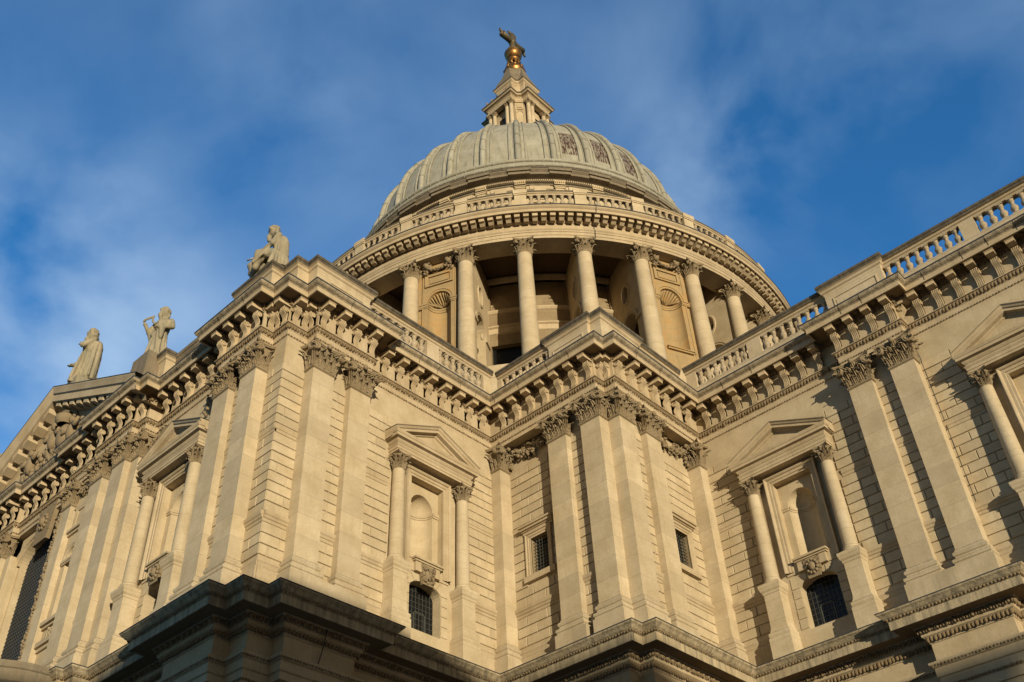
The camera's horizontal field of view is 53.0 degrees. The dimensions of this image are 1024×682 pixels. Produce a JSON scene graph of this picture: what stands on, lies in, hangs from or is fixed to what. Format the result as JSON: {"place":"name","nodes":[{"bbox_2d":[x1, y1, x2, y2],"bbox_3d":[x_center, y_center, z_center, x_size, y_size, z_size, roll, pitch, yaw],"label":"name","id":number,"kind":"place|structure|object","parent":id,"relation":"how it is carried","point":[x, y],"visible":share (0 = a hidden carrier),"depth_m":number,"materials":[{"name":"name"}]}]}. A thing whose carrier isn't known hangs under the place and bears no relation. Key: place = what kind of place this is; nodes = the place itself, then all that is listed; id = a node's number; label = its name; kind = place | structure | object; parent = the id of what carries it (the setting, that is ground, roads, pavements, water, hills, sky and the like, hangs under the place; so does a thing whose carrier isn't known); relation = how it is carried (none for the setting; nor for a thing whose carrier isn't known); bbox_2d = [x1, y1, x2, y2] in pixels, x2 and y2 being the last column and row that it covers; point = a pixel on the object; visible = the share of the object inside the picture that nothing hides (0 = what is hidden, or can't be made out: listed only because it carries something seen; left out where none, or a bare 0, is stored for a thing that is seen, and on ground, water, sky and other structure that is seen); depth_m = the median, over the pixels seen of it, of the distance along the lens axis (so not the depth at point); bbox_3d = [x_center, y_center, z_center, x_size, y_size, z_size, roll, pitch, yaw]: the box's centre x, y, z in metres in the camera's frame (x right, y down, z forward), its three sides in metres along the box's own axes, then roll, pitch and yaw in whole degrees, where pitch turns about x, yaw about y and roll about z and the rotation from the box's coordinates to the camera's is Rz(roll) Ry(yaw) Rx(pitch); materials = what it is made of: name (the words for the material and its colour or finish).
{"place":"outdoors","nodes":[
{"label":"outdoors","id":0,"kind":"place"},
{"bbox_2d":[0,0,1023,453],"label":"sky","id":1,"kind":"structure","parent":0,"point":[149,149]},
{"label":"pavement","id":2,"kind":"structure","parent":0,"visible":0},
{"bbox_2d":[0,175,1023,681],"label":"cathedral","id":3,"kind":"structure","parent":2,"relation":"on","point":[302,469],"depth_m":47.44,"materials":[{"name":"stone"}]},
{"bbox_2d":[0,499,61,660],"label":"great window","id":4,"kind":"structure","parent":3,"relation":"in","point":[22,576],"depth_m":56.30,"materials":[{"name":"black glass"}]},
{"bbox_2d":[67,328,102,383],"bbox_3d":[-26.625,1.587,64.099,1.920,6.089,1.778,-33,-49,30],"label":"statue","id":5,"kind":"object","parent":3,"relation":"on","point":[86,366],"visible":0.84,"depth_m":63.93,"materials":[{"name":"stone"}]},
{"bbox_2d":[95,417,208,661],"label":"blind window","id":6,"kind":"structure","parent":3,"relation":"in","point":[170,468],"depth_m":46.64,"materials":[{"name":"stone"}]},
{"bbox_2d":[143,306,174,353],"bbox_3d":[-19.714,-0.375,57.419,1.644,4.005,1.637,-33,-49,30],"label":"statue","id":7,"kind":"object","parent":3,"relation":"on","point":[157,332],"visible":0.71,"depth_m":57.31,"materials":[{"name":"stone"}]},
{"bbox_2d":[247,225,289,276],"bbox_3d":[-12.489,-4.628,52.394,2.673,3.405,1.409,-9,-41,6],"label":"statue","id":8,"kind":"object","parent":3,"relation":"on","point":[279,243],"visible":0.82,"depth_m":51.69,"materials":[{"name":"stone"}]},
{"bbox_2d":[380,423,480,665],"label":"blind window","id":9,"kind":"structure","parent":3,"relation":"in","point":[426,462],"depth_m":47.54,"materials":[{"name":"stone"}]},
{"bbox_2d":[517,511,556,584],"bbox_3d":[1.449,10.122,49.612,2.200,3.020,0.960,-33,-49,30],"label":"window","id":10,"kind":"structure","parent":3,"relation":"in","point":[537,533],"depth_m":49.78,"materials":[{"name":"stone"}]},
{"bbox_2d":[332,68,798,392],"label":"dome","id":11,"kind":"structure","parent":3,"relation":"on","point":[519,224],"depth_m":84.92,"materials":[{"name":"stone"}]},
{"bbox_2d":[493,346,521,364],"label":"drum window","id":12,"kind":"structure","parent":11,"relation":"in","point":[505,355],"depth_m":82.42,"materials":[{"name":"black glass"}]},
{"bbox_2d":[499,27,525,72],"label":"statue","id":13,"kind":"object","parent":11,"relation":"on","point":[514,52],"visible":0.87,"depth_m":141.09,"materials":[{"name":"gold metal"}]},
{"bbox_2d":[672,510,701,579],"bbox_3d":[8.195,10.038,49.947,0.960,3.020,2.200,-33,-49,30],"label":"window","id":14,"kind":"structure","parent":3,"relation":"in","point":[684,527],"depth_m":50.28,"materials":[{"name":"stone"}]},
{"bbox_2d":[727,417,884,659],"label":"blind window","id":15,"kind":"structure","parent":3,"relation":"in","point":[780,455],"depth_m":48.26,"materials":[{"name":"stone"}]},
{"bbox_2d":[950,300,1023,505],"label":"blind window","id":16,"kind":"structure","parent":3,"relation":"in","point":[997,343],"depth_m":44.72,"materials":[{"name":"stone"}]}
]}

